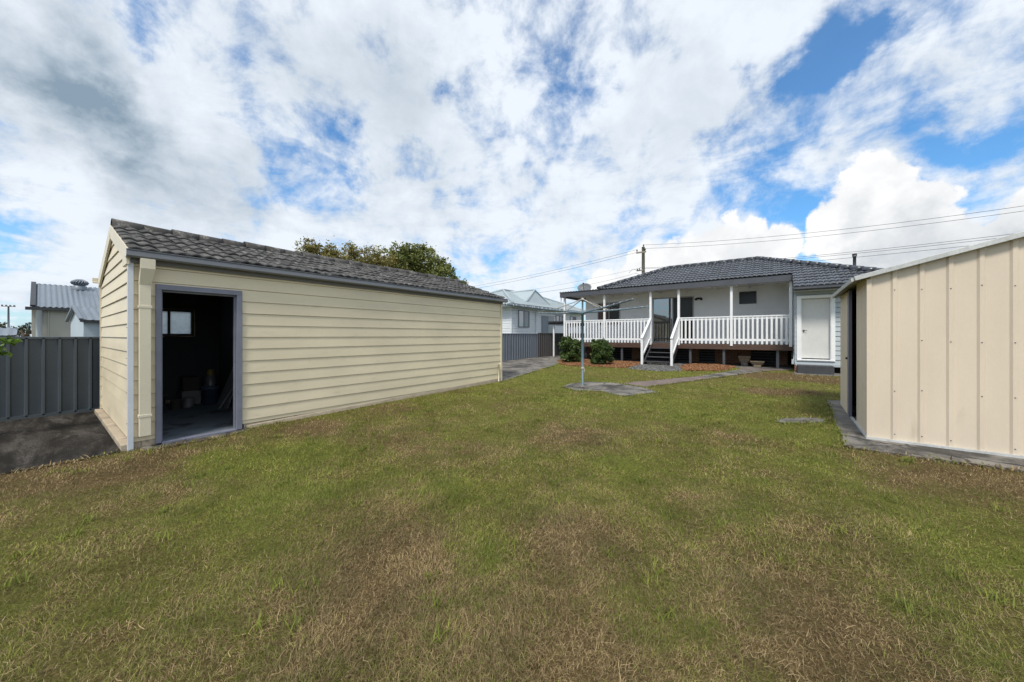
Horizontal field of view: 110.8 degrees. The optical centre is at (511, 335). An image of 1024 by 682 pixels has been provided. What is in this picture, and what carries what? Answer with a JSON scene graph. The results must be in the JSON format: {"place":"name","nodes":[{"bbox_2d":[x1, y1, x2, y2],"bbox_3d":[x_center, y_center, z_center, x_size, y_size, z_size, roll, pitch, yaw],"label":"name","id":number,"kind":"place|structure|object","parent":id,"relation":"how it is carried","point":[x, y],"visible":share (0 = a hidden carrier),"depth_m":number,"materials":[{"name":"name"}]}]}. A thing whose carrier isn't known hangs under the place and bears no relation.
{"place":"outdoors","nodes":[
{"label":"outdoors","id":0,"kind":"place"},
{"bbox_2d":[0,327,18,336],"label":"shed","id":1,"kind":"structure","parent":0,"point":[8,331],"depth_m":23.42,"materials":[{"name":"white metal"}]},
{"bbox_2d":[25,279,99,336],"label":"neighbour shed","id":2,"kind":"structure","parent":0,"point":[50,304],"depth_m":9.99,"materials":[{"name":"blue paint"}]},
{"bbox_2d":[162,394,166,406],"bbox_3d":[-7.188,1.335,7.166,0.280,0.240,0.276,0,0,37],"label":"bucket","id":3,"kind":"object","parent":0,"point":[163,399],"visible":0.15,"depth_m":7.18,"materials":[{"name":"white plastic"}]},
{"bbox_2d":[183,397,193,407],"bbox_3d":[-6.560,1.358,7.170,0.170,0.193,0.167,0,0,37],"label":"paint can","id":4,"kind":"object","parent":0,"point":[188,402],"visible":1,"depth_m":7.11,"materials":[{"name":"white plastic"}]},
{"bbox_2d":[0,358,1023,681],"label":"lawn","id":5,"kind":"structure","parent":0,"point":[990,540],"depth_m":2.47,"materials":[{"name":"green plant"}]},
{"bbox_2d":[0,337,102,421],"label":"steel fence","id":6,"kind":"object","parent":5,"relation":"on","point":[45,376],"visible":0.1,"depth_m":6.54,"materials":[{"name":"grey metal"}]},
{"bbox_2d":[0,411,120,474],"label":"concrete apron","id":7,"kind":"object","parent":5,"relation":"on","point":[34,443],"visible":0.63,"depth_m":4.95,"materials":[{"name":"grey concrete"}]},
{"bbox_2d":[136,428,251,451],"bbox_3d":[-4.483,1.551,5.065,0.256,0.154,1.279,0,0,37],"label":"doorway slab","id":8,"kind":"structure","parent":5,"relation":"on","point":[199,438],"depth_m":4.99,"materials":[{"name":"concrete"}]},
{"bbox_2d":[92,218,507,451],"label":"garage","id":9,"kind":"structure","parent":5,"relation":"on","point":[286,335],"depth_m":6.49,"materials":[{"name":"beige paint"}]},
{"bbox_2d":[170,399,181,409],"bbox_3d":[-6.640,1.358,6.980,0.170,0.193,0.167,0,0,37],"label":"storage box","id":10,"kind":"object","parent":9,"relation":"on","point":[175,404],"visible":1,"depth_m":6.93,"materials":[{"name":"cardboard"}]},
{"bbox_2d":[162,309,193,335],"bbox_3d":[-7.450,-0.275,7.550,0.080,0.570,0.980,0,0,37],"label":"window","id":11,"kind":"structure","parent":9,"relation":"in","point":[174,322],"depth_m":7.73,"materials":[{"name":"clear glass"}]},
{"bbox_2d":[178,390,200,405],"bbox_3d":[-6.860,1.310,7.520,0.336,0.290,0.316,0,0,37],"label":"storage box","id":12,"kind":"object","parent":9,"relation":"on","point":[196,394],"visible":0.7,"depth_m":7.46,"materials":[{"name":"white plastic"}]},
{"bbox_2d":[179,376,199,390],"bbox_3d":[-6.860,1.022,7.520,0.316,0.280,0.276,0,0,37],"label":"storage box","id":13,"kind":"object","parent":12,"relation":"on","point":[189,383],"visible":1,"depth_m":7.43,"materials":[{"name":"cardboard"}]},
{"bbox_2d":[200,385,219,404],"bbox_3d":[-6.400,1.262,7.500,0.324,0.385,0.324,0,0,37],"label":"bucket","id":14,"kind":"object","parent":9,"relation":"on","point":[210,395],"visible":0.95,"depth_m":7.40,"materials":[{"name":"blue plastic"}]},
{"bbox_2d":[204,375,215,385],"bbox_3d":[-6.400,0.956,7.500,0.200,0.223,0.197,0,0,37],"label":"paint can","id":15,"kind":"object","parent":14,"relation":"on","point":[209,380],"visible":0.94,"depth_m":7.43,"materials":[{"name":"grey metal"}]},
{"bbox_2d":[207,369,213,374],"bbox_3d":[-6.400,0.781,7.500,0.130,0.123,0.128,0,0,37],"label":"paint can","id":16,"kind":"object","parent":15,"relation":"on","point":[210,371],"visible":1,"depth_m":7.45,"materials":[{"name":"yellow plastic"}]},
{"bbox_2d":[217,368,232,407],"bbox_3d":[-5.865,1.030,7.346,0.700,0.850,0.275,0,0,37],"label":"leaning board","id":17,"kind":"object","parent":9,"relation":"on","point":[228,387],"visible":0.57,"depth_m":7.32,"materials":[{"name":"black wood"}]},
{"bbox_2d":[218,388,232,408],"bbox_3d":[-5.586,1.079,7.052,0.474,0.762,0.024,0,0,-12],"label":"stick","id":18,"kind":"object","parent":9,"relation":"on","point":[225,399],"visible":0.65,"depth_m":7.02,"materials":[{"name":"brown wood"}]},
{"bbox_2d":[502,333,537,361],"bbox_3d":[-0.942,0.657,16.706,0.085,1.515,7.860,0,0,37],"label":"steel fence","id":19,"kind":"object","parent":5,"relation":"on","point":[516,346],"visible":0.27,"depth_m":18.46,"materials":[{"name":"grey metal"}]},
{"bbox_2d":[538,333,586,356],"bbox_3d":[5.451,0.630,25.131,0.085,1.540,13.310,0,0,37],"label":"steel fence","id":20,"kind":"object","parent":5,"relation":"on","point":[545,344],"visible":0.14,"depth_m":20.72,"materials":[{"name":"grey metal"}]},
{"bbox_2d":[558,336,584,361],"bbox_3d":[2.762,0.675,16.385,1.255,1.415,1.300,0,0,-3],"label":"garden shrub","id":21,"kind":"object","parent":5,"relation":"on","point":[568,344],"visible":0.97,"depth_m":16.12,"materials":[{"name":"green plant"}]},
{"bbox_2d":[558,359,640,367],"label":"bark mulch","id":22,"kind":"object","parent":5,"relation":"on","point":[619,364],"visible":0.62,"depth_m":15.12,"materials":[{"name":"brown wood"}]},
{"bbox_2d":[589,338,614,363],"bbox_3d":[3.790,0.737,15.059,1.135,1.287,1.150,0,0,37],"label":"garden shrub","id":23,"kind":"object","parent":5,"relation":"on","point":[602,351],"visible":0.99,"depth_m":14.89,"materials":[{"name":"green plant"}]},
{"bbox_2d":[563,382,657,395],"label":"clothesline slab","id":24,"kind":"structure","parent":5,"relation":"on","point":[619,388],"depth_m":9.21,"materials":[{"name":"concrete"}]},
{"bbox_2d":[505,298,647,387],"bbox_3d":[1.764,0.189,9.483,3.277,2.378,3.121,0,0,26],"label":"rotary clothesline","id":25,"kind":"object","parent":24,"relation":"on","point":[582,312],"visible":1,"depth_m":9.39,"materials":[{"name":"blue paint"}]},
{"bbox_2d":[680,363,734,370],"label":"bark mulch","id":26,"kind":"object","parent":5,"relation":"on","point":[702,367],"visible":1,"depth_m":13.36,"materials":[{"name":"brown wood"}]},
{"bbox_2d":[560,254,883,372],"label":"house","id":27,"kind":"structure","parent":5,"relation":"on","point":[776,311],"depth_m":15.07,"materials":[{"name":"white paint"}]},
{"bbox_2d":[577,283,590,290],"bbox_3d":[3.704,-2.447,18.098,0.555,0.489,0.555,0,0,-25],"label":"satellite dish","id":28,"kind":"object","parent":27,"relation":"attached to","point":[585,286],"visible":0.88,"depth_m":18.18,"materials":[{"name":"grey metal"}]},
{"bbox_2d":[598,302,619,324],"bbox_3d":[5.186,-1.160,18.956,1.250,1.220,0.043,0,0,37],"label":"window","id":29,"kind":"structure","parent":27,"relation":"in","point":[610,314],"depth_m":18.90,"materials":[{"name":"glass"}]},
{"bbox_2d":[653,296,693,342],"bbox_3d":[7.746,-0.742,17.036,1.850,2.195,0.043,0,0,37],"label":"sliding door","id":30,"kind":"structure","parent":27,"relation":"in","point":[664,309],"depth_m":17.15,"materials":[{"name":"glass"}]},
{"bbox_2d":[739,291,755,303],"bbox_3d":[10.159,-1.625,15.229,0.620,0.530,0.038,0,0,37],"label":"window","id":31,"kind":"structure","parent":27,"relation":"in","point":[748,297],"depth_m":15.23,"materials":[{"name":"black glass"}]},
{"bbox_2d":[801,298,829,358],"bbox_3d":[10.103,-0.230,11.767,0.725,1.990,0.099,0,0,37],"label":"door","id":32,"kind":"structure","parent":27,"relation":"in","point":[815,313],"depth_m":11.78,"materials":[{"name":"white paint"}]},
{"bbox_2d":[775,417,824,423],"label":"paving slab","id":33,"kind":"structure","parent":5,"relation":"on","point":[801,419],"depth_m":5.82,"materials":[{"name":"concrete"}]},
{"bbox_2d":[797,364,833,374],"bbox_3d":[9.876,1.140,11.518,0.900,0.320,0.440,0,0,37],"label":"concrete step","id":34,"kind":"object","parent":5,"relation":"on","point":[817,369],"visible":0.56,"depth_m":11.36,"materials":[{"name":"grey concrete"}]},
{"bbox_2d":[794,371,839,375],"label":"house kerb","id":35,"kind":"structure","parent":5,"relation":"on","point":[836,374],"depth_m":11.23,"materials":[{"name":"concrete"}]},
{"bbox_2d":[827,400,1023,471],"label":"shed slab","id":36,"kind":"structure","parent":5,"relation":"on","point":[855,435],"depth_m":4.34,"materials":[{"name":"concrete"}]},
{"bbox_2d":[830,231,1023,458],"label":"garden shed","id":37,"kind":"structure","parent":36,"relation":"on","point":[931,351],"depth_m":4.41,"materials":[{"name":"beige metal"}]},
{"bbox_2d":[840,290,851,416],"bbox_3d":[6.103,0.315,6.486,0.060,2.150,1.320,0,0,38],"label":"sliding door","id":38,"kind":"structure","parent":37,"relation":"in","point":[846,299],"depth_m":6.26,"materials":[{"name":"beige metal"}]},
{"bbox_2d":[0,0,1023,336],"label":"sky","id":39,"kind":"structure","parent":0,"point":[514,139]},
{"bbox_2d":[498,353,586,381],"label":"driveway","id":40,"kind":"structure","parent":0,"point":[513,368],"depth_m":15.25,"materials":[{"name":"concrete"}]},
{"bbox_2d":[548,321,580,355],"bbox_3d":[4.536,0.240,22.598,1.460,2.120,6.400,0,0,37],"label":"carport","id":41,"kind":"object","parent":40,"relation":"on","point":[553,323],"visible":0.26,"depth_m":20.52,"materials":[{"name":"white paint"}]},
{"bbox_2d":[574,356,791,369],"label":"veranda ground","id":42,"kind":"structure","parent":0,"point":[750,366],"depth_m":14.77,"materials":[{"name":"soil"}]},
{"bbox_2d":[628,362,684,370],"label":"gravel","id":43,"kind":"structure","parent":42,"relation":"on","point":[661,366],"depth_m":13.71,"materials":[{"name":"grey gravel"}]},
{"bbox_2d":[738,355,750,365],"bbox_3d":[9.420,1.032,14.310,0.416,0.410,0.340,0,0,37],"label":"stone planter","id":44,"kind":"object","parent":42,"relation":"on","point":[744,360],"visible":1,"depth_m":14.21,"materials":[{"name":"stone"}]},
{"bbox_2d":[750,360,764,366],"bbox_3d":[9.674,1.122,13.932,0.458,0.230,0.340,0,0,37],"label":"stone planter","id":45,"kind":"object","parent":42,"relation":"on","point":[757,363],"visible":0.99,"depth_m":13.84,"materials":[{"name":"beige stone"}]},
{"bbox_2d":[625,368,781,386],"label":"path","id":46,"kind":"structure","parent":0,"point":[659,382],"depth_m":10.40,"materials":[{"name":"grey concrete"}]},
{"bbox_2d":[702,369,771,378],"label":"path slab","id":47,"kind":"structure","parent":46,"relation":"on","point":[730,373],"depth_m":11.94,"materials":[{"name":"concrete"}]},
{"label":"ground","id":48,"kind":"structure","parent":0,"visible":0},
{"bbox_2d":[1,305,15,326],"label":"utility pole","id":49,"kind":"object","parent":48,"relation":"on","point":[8,316],"visible":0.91,"depth_m":99.90,"materials":[{"name":"grey metal"}]},
{"bbox_2d":[0,336,22,357],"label":"leafy bush","id":50,"kind":"object","parent":48,"relation":"on","point":[8,342],"visible":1,"depth_m":5.15,"materials":[{"name":"green plant"}]},
{"bbox_2d":[17,322,31,336],"bbox_3d":[-24.250,0.520,17.620,0.771,2.371,0.608,0,0,37],"label":"tree","id":51,"kind":"object","parent":48,"relation":"on","point":[27,329],"visible":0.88,"depth_m":17.58,"materials":[{"name":"green plant"}]},
{"bbox_2d":[65,305,102,336],"bbox_3d":[-9.975,0.433,9.900,1.818,2.333,2.980,0,0,32],"label":"garden hut","id":52,"kind":"object","parent":48,"relation":"on","point":[85,321],"visible":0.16,"depth_m":8.49,"materials":[{"name":"white paint"}]},
{"bbox_2d":[294,236,409,269],"bbox_3d":[-6.096,-1.054,14.220,2.590,5.523,5.674,0,0,37],"label":"garden tree","id":53,"kind":"object","parent":48,"relation":"on","point":[352,254],"visible":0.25,"depth_m":13.94,"materials":[{"name":"green plant"}]},
{"bbox_2d":[373,241,468,283],"bbox_3d":[-4.220,-1.435,17.474,3.500,6.296,6.308,0,0,37],"label":"garden tree","id":54,"kind":"object","parent":48,"relation":"on","point":[418,256],"visible":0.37,"depth_m":16.87,"materials":[{"name":"green plant"}]},
{"bbox_2d":[489,289,585,333],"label":"neighbour house","id":55,"kind":"structure","parent":48,"relation":"on","point":[515,319],"depth_m":25.96,"materials":[{"name":"white metal"}]},
{"bbox_2d":[518,310,529,327],"bbox_3d":[0.830,-1.135,24.377,0.040,1.170,1.300,0,0,37],"label":"window","id":56,"kind":"structure","parent":55,"relation":"in","point":[523,316],"depth_m":24.33,"materials":[{"name":"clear glass"}]},
{"bbox_2d":[542,316,553,332],"bbox_3d":[2.751,-0.125,26.937,0.042,2.650,1.800,0,0,37],"label":"window","id":57,"kind":"structure","parent":55,"relation":"in","point":[546,328],"depth_m":26.71,"materials":[{"name":"grey glass"}]},
{"bbox_2d":[556,315,562,324],"bbox_3d":[3.800,-1.200,28.337,0.040,0.800,1.100,0,0,37],"label":"window","id":58,"kind":"structure","parent":55,"relation":"in","point":[558,317],"depth_m":28.31,"materials":[{"name":"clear glass"}]},
{"bbox_2d":[570,316,575,326],"bbox_3d":[5.240,-1.150,30.257,0.040,0.900,1.100,0,0,37],"label":"window","id":59,"kind":"structure","parent":55,"relation":"in","point":[571,318],"depth_m":30.17,"materials":[{"name":"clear glass"}]},
{"bbox_2d":[629,244,645,273],"bbox_3d":[12.136,-3.580,34.204,1.613,10.360,0.450,0,0,24],"label":"utility pole","id":60,"kind":"object","parent":48,"relation":"on","point":[643,251],"visible":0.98,"depth_m":33.90,"materials":[{"name":"grey wood"}]},
{"bbox_2d":[477,250,633,285],"bbox_3d":[-5.354,-7.361,47.736,44.157,1.902,0.024,0,0,38],"label":"power line","id":61,"kind":"object","parent":60,"relation":"attached to","point":[556,269],"visible":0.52,"depth_m":39.33,"materials":[{"name":"rubber"}]},
{"bbox_2d":[481,253,632,287],"bbox_3d":[-5.544,-6.981,47.441,44.202,2.162,0.024,0,0,37],"label":"power line","id":62,"kind":"object","parent":60,"relation":"attached to","point":[559,271],"visible":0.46,"depth_m":39.17,"materials":[{"name":"rubber"}]},
{"bbox_2d":[647,238,995,268],"bbox_3d":[27.019,-6.247,22.859,36.202,0.970,0.024,0,0,37],"label":"power line","id":63,"kind":"object","parent":60,"relation":"attached to","point":[883,250],"visible":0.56,"depth_m":23.79,"materials":[{"name":"rubber"}]},
{"bbox_2d":[650,233,1014,267],"bbox_3d":[27.105,-6.440,22.957,36.182,1.046,0.024,0,0,37],"label":"power line","id":64,"kind":"object","parent":60,"relation":"attached to","point":[893,247],"visible":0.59,"depth_m":23.61,"materials":[{"name":"rubber"}]},
{"bbox_2d":[646,211,1020,248],"bbox_3d":[27.157,-7.790,22.943,36.083,1.085,0.024,0,0,37],"label":"power line","id":65,"kind":"object","parent":60,"relation":"attached to","point":[852,232],"visible":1,"depth_m":25.06,"materials":[{"name":"rubber"}]},
{"bbox_2d":[651,206,1020,244],"bbox_3d":[27.167,-8.150,23.123,36.283,1.125,0.024,0,0,37],"label":"power line","id":66,"kind":"object","parent":60,"relation":"attached to","point":[849,228],"visible":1,"depth_m":25.09,"materials":[{"name":"rubber"}]},
{"bbox_2d":[818,246,963,260],"bbox_3d":[26.959,-5.969,22.779,36.202,0.987,0.024,0,0,37],"label":"power line","id":67,"kind":"object","parent":60,"relation":"attached to","point":[895,253],"visible":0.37,"depth_m":23.68,"materials":[{"name":"rubber"}]}
]}

